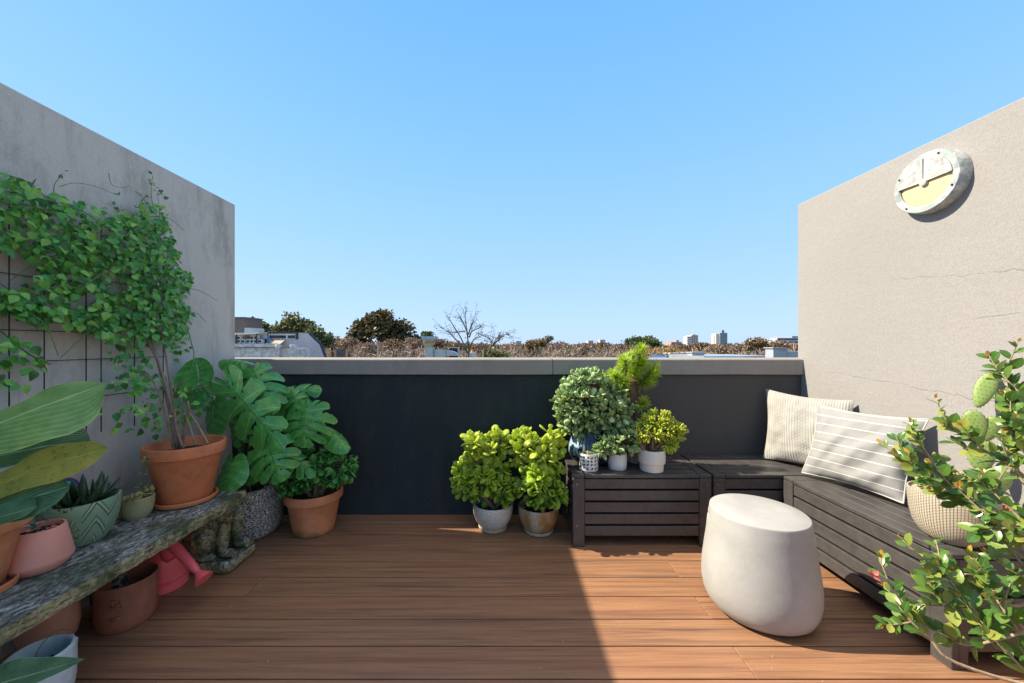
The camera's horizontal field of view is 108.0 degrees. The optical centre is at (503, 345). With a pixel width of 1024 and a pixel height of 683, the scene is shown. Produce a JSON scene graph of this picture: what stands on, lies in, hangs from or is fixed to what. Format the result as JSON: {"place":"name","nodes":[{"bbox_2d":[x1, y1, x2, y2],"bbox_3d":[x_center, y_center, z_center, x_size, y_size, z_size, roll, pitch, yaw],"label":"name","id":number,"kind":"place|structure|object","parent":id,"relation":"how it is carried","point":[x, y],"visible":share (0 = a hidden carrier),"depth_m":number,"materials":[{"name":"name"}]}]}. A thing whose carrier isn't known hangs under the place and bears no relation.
{"place":"outdoors","nodes":[
{"label":"outdoors","id":0,"kind":"place"},
{"bbox_2d":[235,317,263,332],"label":"brick stair tower","id":1,"kind":"structure","parent":0,"point":[241,323],"depth_m":40.19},
{"bbox_2d":[235,332,269,343],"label":"roof deck building","id":2,"kind":"structure","parent":0,"point":[248,335],"depth_m":29.59,"materials":[{"name":"white paint"}]},
{"bbox_2d":[258,339,263,343],"bbox_3d":[-19.174,-0.296,29.430,0.287,0.341,0.340,0,0,0],"label":"air conditioner","id":3,"kind":"object","parent":2,"relation":"on","point":[260,341],"visible":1,"depth_m":29.30,"materials":[{"name":"white paint"}]},
{"bbox_2d":[244,328,263,332],"bbox_3d":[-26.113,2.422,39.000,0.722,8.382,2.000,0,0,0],"label":"roof box","id":4,"kind":"object","parent":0,"point":[250,330],"visible":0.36,"depth_m":38.14,"materials":[{"name":"white paint"}]},
{"bbox_2d":[235,344,310,356],"bbox_3d":[-17.244,2.214,26.875,5.493,4.620,2.250,0,0,0],"label":"parapet row","id":5,"kind":"object","parent":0,"point":[262,350],"visible":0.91,"depth_m":26.00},
{"bbox_2d":[261,332,326,356],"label":"gabled house","id":6,"kind":"structure","parent":0,"point":[303,340],"depth_m":30.00,"materials":[{"name":"white paint"}]},
{"bbox_2d":[269,335,285,337],"bbox_3d":[-18.217,-0.670,29.990,1.358,0.238,0.100,0,0,0],"label":"window","id":7,"kind":"structure","parent":6,"relation":"in","point":[271,336],"depth_m":29.94,"materials":[{"name":"black glass"}]},
{"bbox_2d":[336,349,345,356],"bbox_3d":[-7.069,2.451,16.175,0.255,4.588,0.350,0,0,0],"label":"chimney","id":8,"kind":"object","parent":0,"point":[340,352],"visible":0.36,"depth_m":16.00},
{"bbox_2d":[421,336,457,357],"bbox_3d":[-2.290,1.774,13.155,1.331,4.163,0.550,0,0,0],"label":"roof duct","id":9,"kind":"object","parent":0,"point":[428,342],"visible":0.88,"depth_m":13.00,"materials":[{"name":"metal"}]},
{"bbox_2d":[447,347,459,356],"bbox_3d":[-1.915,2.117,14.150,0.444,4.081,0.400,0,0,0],"label":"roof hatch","id":10,"kind":"object","parent":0,"point":[456,349],"visible":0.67,"depth_m":14.02,"materials":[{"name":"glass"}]},
{"bbox_2d":[469,350,475,356],"bbox_3d":[-1.333,2.468,16.150,0.274,4.553,0.300,0,0,0],"label":"chimney","id":11,"kind":"object","parent":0,"point":[472,353],"visible":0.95,"depth_m":16.00,"materials":[{"name":"concrete"}]},
{"bbox_2d":[0,0,1023,344],"label":"sky","id":12,"kind":"structure","parent":0,"point":[570,171],"materials":[{"name":"blue"}]},
{"bbox_2d":[324,339,797,357],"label":"brushwood","id":13,"kind":"object","parent":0,"point":[400,354],"visible":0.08,"depth_m":40.72,"materials":[{"name":"brown plant"}]},
{"bbox_2d":[652,355,668,357],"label":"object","id":14,"kind":"object","parent":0,"point":[657,356],"visible":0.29,"depth_m":20.92,"materials":[{"name":"paint"}]},
{"bbox_2d":[669,354,764,357],"bbox_3d":[8.879,2.282,15.500,2.659,3.740,3.000,0,0,0],"label":"rooftop","id":15,"kind":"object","parent":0,"point":[712,355],"depth_m":14.93,"materials":[{"name":"white"}]},
{"bbox_2d":[686,352,704,355],"bbox_3d":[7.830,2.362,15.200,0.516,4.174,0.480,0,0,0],"label":"building","id":16,"kind":"structure","parent":15,"relation":"on","point":[696,353],"depth_m":15.00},
{"bbox_2d":[749,336,797,344],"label":"office building","id":17,"kind":"structure","parent":0,"point":[790,339],"depth_m":260.91,"materials":[{"name":"white concrete"}]},
{"bbox_2d":[763,347,786,357],"bbox_3d":[9.648,1.967,13.200,0.523,3.776,0.480,0,0,0],"label":"chimney","id":18,"kind":"object","parent":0,"point":[773,352],"visible":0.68,"depth_m":13.00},
{"bbox_2d":[787,351,797,356],"bbox_3d":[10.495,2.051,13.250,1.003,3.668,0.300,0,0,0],"label":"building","id":19,"kind":"structure","parent":0,"point":[792,353],"depth_m":13.10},
{"label":"ground","id":20,"kind":"structure","parent":0,"visible":0},
{"bbox_2d":[250,316,273,331],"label":"leafy tree","id":21,"kind":"object","parent":20,"relation":"on","point":[267,327],"visible":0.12,"depth_m":54.84,"materials":[{"name":"green plant"}]},
{"bbox_2d":[271,311,324,332],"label":"leafy tree","id":22,"kind":"object","parent":20,"relation":"on","point":[291,323],"visible":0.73,"depth_m":47.27,"materials":[{"name":"green plant"}]},
{"bbox_2d":[302,323,335,349],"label":"leafy tree","id":23,"kind":"object","parent":20,"relation":"on","point":[324,338],"visible":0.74,"depth_m":41.59,"materials":[{"name":"green plant"}]},
{"bbox_2d":[329,335,342,356],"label":"winter tree","id":24,"kind":"object","parent":20,"relation":"on","point":[336,340],"visible":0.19,"depth_m":49.86,"materials":[{"name":"brown plant"}]},
{"bbox_2d":[334,336,362,356],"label":"winter tree","id":25,"kind":"object","parent":20,"relation":"on","point":[348,341],"visible":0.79,"depth_m":43.62,"materials":[{"name":"brown plant"}]},
{"bbox_2d":[355,341,388,357],"bbox_3d":[-14.098,4.843,39.919,3.488,10.653,3.085,0,0,0],"label":"winter tree","id":26,"kind":"object","parent":20,"relation":"on","point":[367,345],"visible":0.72,"depth_m":39.32,"materials":[{"name":"brown plant"}]},
{"bbox_2d":[343,308,418,355],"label":"leafy tree","id":27,"kind":"object","parent":20,"relation":"on","point":[381,325],"visible":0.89,"depth_m":58.83,"materials":[{"name":"green plant"}]},
{"bbox_2d":[380,338,405,357],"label":"winter tree","id":28,"kind":"object","parent":20,"relation":"on","point":[395,344],"visible":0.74,"depth_m":41.61,"materials":[{"name":"brown plant"}]},
{"bbox_2d":[401,336,424,357],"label":"winter tree","id":29,"kind":"object","parent":20,"relation":"on","point":[415,341],"visible":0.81,"depth_m":45.61,"materials":[{"name":"brown plant"}]},
{"bbox_2d":[417,331,435,341],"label":"leafy tree","id":30,"kind":"object","parent":20,"relation":"on","point":[426,333],"visible":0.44,"depth_m":59.48,"materials":[{"name":"green plant"}]},
{"bbox_2d":[433,338,448,349],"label":"winter tree","id":31,"kind":"object","parent":20,"relation":"on","point":[439,343],"visible":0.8,"depth_m":51.36,"materials":[{"name":"brown plant"}]},
{"bbox_2d":[444,340,471,350],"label":"winter tree","id":32,"kind":"object","parent":20,"relation":"on","point":[452,344],"visible":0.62,"depth_m":43.51,"materials":[{"name":"brown plant"}]},
{"bbox_2d":[433,302,493,356],"bbox_3d":[-2.840,3.463,27.054,4.531,13.399,2.273,0,0,8],"label":"bare tree","id":33,"kind":"object","parent":20,"relation":"on","point":[467,350],"visible":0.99,"depth_m":26.89,"materials":[{"name":"brown plant"}]},
{"bbox_2d":[470,341,489,356],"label":"winter tree","id":34,"kind":"object","parent":20,"relation":"on","point":[481,346],"visible":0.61,"depth_m":59.51,"materials":[{"name":"brown plant"}]},
{"bbox_2d":[479,347,515,357],"bbox_3d":[-0.514,5.142,31.922,3.268,10.056,1.868,0,0,0],"label":"leafy tree","id":35,"kind":"object","parent":20,"relation":"on","point":[493,353],"visible":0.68,"depth_m":31.64,"materials":[{"name":"green plant"}]},
{"bbox_2d":[477,324,519,356],"bbox_3d":[-0.423,4.338,24.962,2.189,11.649,2.731,0,0,43],"label":"bare tree","id":36,"kind":"object","parent":20,"relation":"on","point":[484,354],"visible":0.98,"depth_m":24.98,"materials":[{"name":"brown plant"}]},
{"bbox_2d":[500,342,527,356],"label":"winter tree","id":37,"kind":"object","parent":20,"relation":"on","point":[508,346],"visible":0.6,"depth_m":54.60,"materials":[{"name":"brown plant"}]},
{"bbox_2d":[521,338,548,357],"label":"winter tree","id":38,"kind":"object","parent":20,"relation":"on","point":[531,343],"visible":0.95,"depth_m":49.52,"materials":[{"name":"brown plant"}]},
{"bbox_2d":[539,335,553,350],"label":"leafy tree","id":39,"kind":"object","parent":20,"relation":"on","point":[549,338],"visible":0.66,"depth_m":79.65,"materials":[{"name":"green plant"}]},
{"bbox_2d":[324,343,770,357],"bbox_3d":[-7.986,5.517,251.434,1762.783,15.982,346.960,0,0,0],"label":"distant wood","id":40,"kind":"object","parent":20,"relation":"on","point":[498,345],"visible":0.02,"depth_m":112.45,"materials":[{"name":"brown plant"}]},
{"bbox_2d":[523,346,577,357],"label":"leafy tree","id":41,"kind":"object","parent":20,"relation":"on","point":[540,349],"visible":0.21,"depth_m":59.54,"materials":[{"name":"brown plant"}]},
{"bbox_2d":[543,340,569,354],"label":"winter tree","id":42,"kind":"object","parent":20,"relation":"on","point":[558,344],"visible":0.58,"depth_m":61.21,"materials":[{"name":"brown plant"}]},
{"bbox_2d":[565,342,593,357],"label":"winter tree","id":43,"kind":"object","parent":20,"relation":"on","point":[583,348],"visible":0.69,"depth_m":51.38,"materials":[{"name":"brown plant"}]},
{"bbox_2d":[589,341,614,355],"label":"winter tree","id":44,"kind":"object","parent":20,"relation":"on","point":[601,346],"visible":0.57,"depth_m":59.69,"materials":[{"name":"brown plant"}]},
{"bbox_2d":[460,343,755,355],"bbox_3d":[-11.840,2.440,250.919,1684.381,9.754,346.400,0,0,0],"label":"distant evergreens","id":45,"kind":"object","parent":20,"relation":"on","point":[595,353],"depth_m":115.91,"materials":[{"name":"green plant"}]},
{"bbox_2d":[608,343,634,353],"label":"winter tree","id":46,"kind":"object","parent":20,"relation":"on","point":[626,347],"visible":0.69,"depth_m":49.55,"materials":[{"name":"brown plant"}]},
{"bbox_2d":[621,335,663,347],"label":"leafy tree","id":47,"kind":"object","parent":20,"relation":"on","point":[650,340],"visible":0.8,"depth_m":118.17,"materials":[{"name":"green plant"}]},
{"bbox_2d":[645,347,685,355],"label":"leafy tree","id":48,"kind":"object","parent":20,"relation":"on","point":[661,350],"visible":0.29,"depth_m":49.33,"materials":[{"name":"orange plant"}]},
{"bbox_2d":[665,340,681,345],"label":"brick flats","id":49,"kind":"structure","parent":20,"relation":"on","point":[673,342],"depth_m":301.39,"materials":[{"name":"brick"}]},
{"bbox_2d":[671,343,698,352],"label":"winter tree","id":50,"kind":"object","parent":20,"relation":"on","point":[687,347],"visible":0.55,"depth_m":55.34,"materials":[{"name":"brown plant"}]},
{"bbox_2d":[683,334,697,344],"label":"tower block","id":51,"kind":"structure","parent":20,"relation":"on","point":[689,339],"depth_m":484.00,"materials":[{"name":"white concrete"}]},
{"bbox_2d":[691,342,711,351],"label":"winter tree","id":52,"kind":"object","parent":20,"relation":"on","point":[702,344],"visible":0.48,"depth_m":63.32,"materials":[{"name":"brown plant"}]},
{"bbox_2d":[711,330,726,343],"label":"tower block","id":53,"kind":"structure","parent":20,"relation":"on","point":[720,337],"depth_m":520.00,"materials":[{"name":"white concrete"}]},
{"bbox_2d":[707,343,732,353],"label":"winter tree","id":54,"kind":"object","parent":20,"relation":"on","point":[722,347],"visible":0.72,"depth_m":49.60,"materials":[{"name":"brown plant"}]},
{"bbox_2d":[727,342,752,354],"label":"winter tree","id":55,"kind":"object","parent":20,"relation":"on","point":[736,347],"visible":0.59,"depth_m":45.58,"materials":[{"name":"brown plant"}]},
{"bbox_2d":[743,336,773,354],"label":"winter tree","id":56,"kind":"object","parent":20,"relation":"on","point":[758,342],"visible":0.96,"depth_m":43.74,"materials":[{"name":"brown plant"}]},
{"bbox_2d":[767,340,792,349],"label":"winter tree","id":57,"kind":"object","parent":20,"relation":"on","point":[779,343],"visible":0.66,"depth_m":45.26,"materials":[{"name":"brown plant"}]},
{"bbox_2d":[787,342,797,350],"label":"winter tree","id":58,"kind":"object","parent":20,"relation":"on","point":[791,349],"visible":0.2,"depth_m":51.51,"materials":[{"name":"brown plant"}]},
{"bbox_3d":[0.000,5.678,0.520,5.200,8.970,4.540,0,0,0],"label":"terrace building","id":59,"kind":"object","parent":20,"relation":"on","visible":0},
{"bbox_2d":[0,83,234,658],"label":"rendered wall","id":60,"kind":"structure","parent":59,"relation":"on","point":[45,147],"depth_m":1.78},
{"bbox_2d":[0,195,92,430],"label":"wire trellis","id":61,"kind":"object","parent":60,"relation":"attached to","point":[9,329],"visible":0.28,"depth_m":1.49,"materials":[{"name":"black metal"}]},
{"bbox_2d":[93,230,167,431],"bbox_3d":[-1.843,-0.077,1.857,0.009,0.959,0.370,0,0,0],"label":"wire trellis","id":62,"kind":"object","parent":60,"relation":"attached to","point":[134,357],"visible":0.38,"depth_m":1.70,"materials":[{"name":"black metal"}]},
{"bbox_2d":[0,515,1023,682],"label":"deck","id":63,"kind":"structure","parent":59,"relation":"on","point":[472,602],"depth_m":1.55,"materials":[{"name":"brown wood"}]},
{"bbox_2d":[0,629,77,682],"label":"faceted pot","id":64,"kind":"object","parent":63,"relation":"on","point":[63,645],"visible":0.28,"depth_m":1.20,"materials":[{"name":"blue ceramic"}]},
{"bbox_2d":[0,657,83,682],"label":"potted broadleaf plant","id":65,"kind":"object","parent":63,"relation":"on","point":[28,670],"visible":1,"depth_m":0.99,"materials":[{"name":"green plant"}]},
{"bbox_2d":[13,600,81,650],"bbox_3d":[-1.742,1.078,1.425,0.166,0.170,0.166,0,0,0],"label":"peach pot","id":66,"kind":"object","parent":63,"relation":"on","point":[69,617],"visible":0.3,"depth_m":1.39,"materials":[{"name":"ceramic"}]},
{"bbox_2d":[89,574,128,606],"bbox_3d":[-1.735,1.085,1.660,0.160,0.155,0.160,0,0,0],"label":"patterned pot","id":67,"kind":"object","parent":63,"relation":"on","point":[120,582],"visible":0.13,"depth_m":1.62,"materials":[{"name":"black ceramic"}]},
{"bbox_2d":[92,562,158,634],"bbox_3d":[-1.593,1.069,1.570,0.197,0.188,0.203,0,0,0],"label":"rusty planter","id":68,"kind":"object","parent":63,"relation":"on","point":[133,603],"visible":0.91,"depth_m":1.51,"materials":[{"name":"metal"}]},
{"bbox_2d":[0,491,255,645],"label":"stone bench","id":69,"kind":"object","parent":63,"relation":"on","point":[208,532],"visible":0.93,"depth_m":1.45,"materials":[{"name":"grey stone"}]},
{"bbox_2d":[6,507,75,578],"bbox_3d":[-1.603,0.670,1.283,0.166,0.196,0.166,0,0,0],"label":"potted small succulent","id":70,"kind":"object","parent":69,"relation":"on","point":[45,545],"visible":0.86,"depth_m":1.25,"materials":[{"name":"pink ceramic"}]},
{"bbox_2d":[0,381,107,593],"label":"banana plant","id":71,"kind":"object","parent":69,"relation":"on","point":[47,446],"visible":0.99,"depth_m":1.11,"materials":[{"name":"plant"}]},
{"bbox_2d":[34,470,133,547],"bbox_3d":[-1.649,0.638,1.466,0.241,0.260,0.274,0,0,0],"label":"potted gasteria","id":72,"kind":"object","parent":69,"relation":"on","point":[90,515],"visible":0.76,"depth_m":1.42,"materials":[{"name":"green ceramic"}]},
{"bbox_2d":[65,477,78,487],"bbox_3d":[-1.755,0.570,1.496,0.088,0.072,0.007,0,0,-5],"label":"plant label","id":73,"kind":"object","parent":72,"relation":"in","point":[68,480],"visible":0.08,"depth_m":1.50,"materials":[{"name":"blue plastic"}]},
{"bbox_2d":[0,170,226,509],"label":"potted climbing vine","id":74,"kind":"object","parent":69,"relation":"on","point":[183,470],"visible":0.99,"depth_m":1.69,"materials":[{"name":"plant"}]},
{"bbox_2d":[119,455,154,520],"bbox_3d":[-1.626,0.631,1.652,0.126,0.275,0.129,0,0,0],"label":"potted variegated sprig","id":75,"kind":"object","parent":69,"relation":"on","point":[139,505],"visible":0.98,"depth_m":1.63,"materials":[{"name":"green ceramic"}]},
{"bbox_2d":[142,541,212,595],"bbox_3d":[-1.549,1.029,1.780,0.464,0.267,0.190,0,0,12],"label":"watering can","id":76,"kind":"object","parent":63,"relation":"on","point":[176,562],"visible":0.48,"depth_m":1.74,"materials":[{"name":"pink plastic"}]},
{"bbox_2d":[173,358,348,542],"bbox_3d":[-1.362,0.617,2.232,0.935,1.093,0.570,0,0,0],"label":"potted monstera","id":77,"kind":"object","parent":63,"relation":"on","point":[254,475],"visible":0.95,"depth_m":2.10,"materials":[{"name":"plant"}]},
{"bbox_2d":[273,434,358,538],"bbox_3d":[-1.134,0.859,2.332,0.501,0.607,0.362,0,0,0],"label":"potted jade plant","id":78,"kind":"object","parent":63,"relation":"on","point":[311,505],"visible":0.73,"depth_m":2.23,"materials":[{"name":"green plant"}]},
{"bbox_2d":[449,424,520,533],"bbox_3d":[-0.109,0.830,2.341,0.461,0.663,0.312,0,0,0],"label":"potted jade plant","id":79,"kind":"object","parent":63,"relation":"on","point":[483,489],"visible":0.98,"depth_m":2.27,"materials":[{"name":"green plant"}]},
{"bbox_2d":[503,424,569,536],"bbox_3d":[0.203,0.823,2.268,0.347,0.678,0.346,0,0,-31],"label":"potted jade plant","id":80,"kind":"object","parent":63,"relation":"on","point":[541,482],"visible":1,"depth_m":2.21,"materials":[{"name":"green plant"}]},
{"bbox_2d":[562,455,710,546],"bbox_3d":[0.800,0.956,2.344,0.800,0.415,0.402,0,0,0],"label":"storage bench","id":81,"kind":"object","parent":63,"relation":"on","point":[673,498],"visible":0.88,"depth_m":2.15,"materials":[{"name":"black wood"}]},
{"bbox_2d":[579,451,597,471],"bbox_3d":[0.512,0.689,2.236,0.113,0.118,0.113,0,0,0],"label":"potted dwarf cactus","id":82,"kind":"object","parent":81,"relation":"on","point":[588,461],"visible":0.84,"depth_m":2.19,"materials":[{"name":"ceramic"}]},
{"bbox_2d":[549,366,638,466],"bbox_3d":[0.561,0.438,2.332,0.554,0.619,0.340,0,0,0],"label":"potted silver jade","id":83,"kind":"object","parent":81,"relation":"on","point":[572,400],"visible":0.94,"depth_m":2.26,"materials":[{"name":"plant"}]},
{"bbox_2d":[591,418,645,470],"bbox_3d":[0.688,0.596,2.229,0.332,0.305,0.223,0,0,0],"label":"potted small silver jade","id":84,"kind":"object","parent":81,"relation":"on","point":[610,446],"visible":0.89,"depth_m":2.20,"materials":[{"name":"plant"}]},
{"bbox_2d":[601,340,662,463],"bbox_3d":[0.792,0.356,2.360,0.414,0.783,0.223,0,0,-11],"label":"potted needle plant","id":85,"kind":"object","parent":81,"relation":"on","point":[634,380],"visible":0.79,"depth_m":2.34,"materials":[{"name":"green plant"}]},
{"bbox_2d":[631,407,688,473],"bbox_3d":[0.932,0.563,2.215,0.348,0.369,0.223,0,0,0],"label":"potted finger jade","id":86,"kind":"object","parent":81,"relation":"on","point":[651,457],"visible":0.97,"depth_m":2.17,"materials":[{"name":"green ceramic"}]},
{"bbox_2d":[681,455,813,502],"bbox_3d":[1.614,0.956,2.344,0.800,0.415,0.402,0,0,0],"label":"storage bench","id":87,"kind":"object","parent":63,"relation":"on","point":[758,475],"visible":0.26,"depth_m":2.19,"materials":[{"name":"black wood"}]},
{"bbox_2d":[763,389,853,463],"bbox_3d":[1.870,0.519,2.273,0.186,0.448,0.518,0,0,-33],"label":"knitted cushion","id":88,"kind":"object","parent":87,"relation":"on","point":[791,427],"visible":0.57,"depth_m":2.30,"materials":[{"name":"grey fabric"}]},
{"bbox_2d":[701,493,823,636],"bbox_3d":[1.126,0.946,1.652,0.445,0.429,0.445,0,0,0],"label":"concrete stool","id":89,"kind":"object","parent":63,"relation":"on","point":[760,569],"visible":1,"depth_m":1.49,"materials":[{"name":"white concrete"}]},
{"bbox_2d":[784,476,1023,669],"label":"storage bench","id":90,"kind":"object","parent":63,"relation":"on","point":[855,527],"visible":0.44,"depth_m":1.66,"materials":[{"name":"wood"}]},
{"bbox_2d":[801,404,928,503],"bbox_3d":[1.840,0.536,1.933,0.202,0.396,0.451,0,0,-20],"label":"striped cushion","id":91,"kind":"object","parent":90,"relation":"on","point":[846,448],"visible":0.91,"depth_m":1.88,"materials":[{"name":"fabric"}]},
{"bbox_2d":[906,468,1002,547],"bbox_3d":[1.715,0.616,1.430,0.250,0.265,0.236,0,0,0],"label":"plant pot","id":92,"kind":"object","parent":90,"relation":"on","point":[930,515],"visible":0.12,"depth_m":1.39,"materials":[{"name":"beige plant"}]},
{"bbox_2d":[961,373,1013,511],"bbox_3d":[1.913,0.432,1.489,0.144,0.632,0.191,0,0,35],"label":"prickly pear","id":93,"kind":"object","parent":90,"relation":"on","point":[984,391],"visible":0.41,"depth_m":1.51,"materials":[{"name":"plant"}]},
{"bbox_2d":[868,338,1023,682],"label":"potted glossy shrub","id":94,"kind":"object","parent":63,"relation":"on","point":[990,623],"visible":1,"depth_m":1.04,"materials":[{"name":"green plant"}]},
{"bbox_2d":[232,357,803,514],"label":"parapet","id":95,"kind":"structure","parent":59,"relation":"on","point":[401,425],"depth_m":2.55,"materials":[{"name":"black paint"}]},
{"bbox_2d":[798,97,1023,533],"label":"rendered wall","id":96,"kind":"structure","parent":59,"relation":"on","point":[902,313],"depth_m":1.82,"materials":[{"name":"beige paint"}]},
{"bbox_2d":[894,148,972,213],"bbox_3d":[2.009,-0.769,1.757,0.063,0.286,0.286,0,0,0],"label":"wall lamp","id":97,"kind":"object","parent":96,"relation":"attached to","point":[933,181],"visible":1,"depth_m":1.72,"materials":[{"name":"metal"}]}
]}

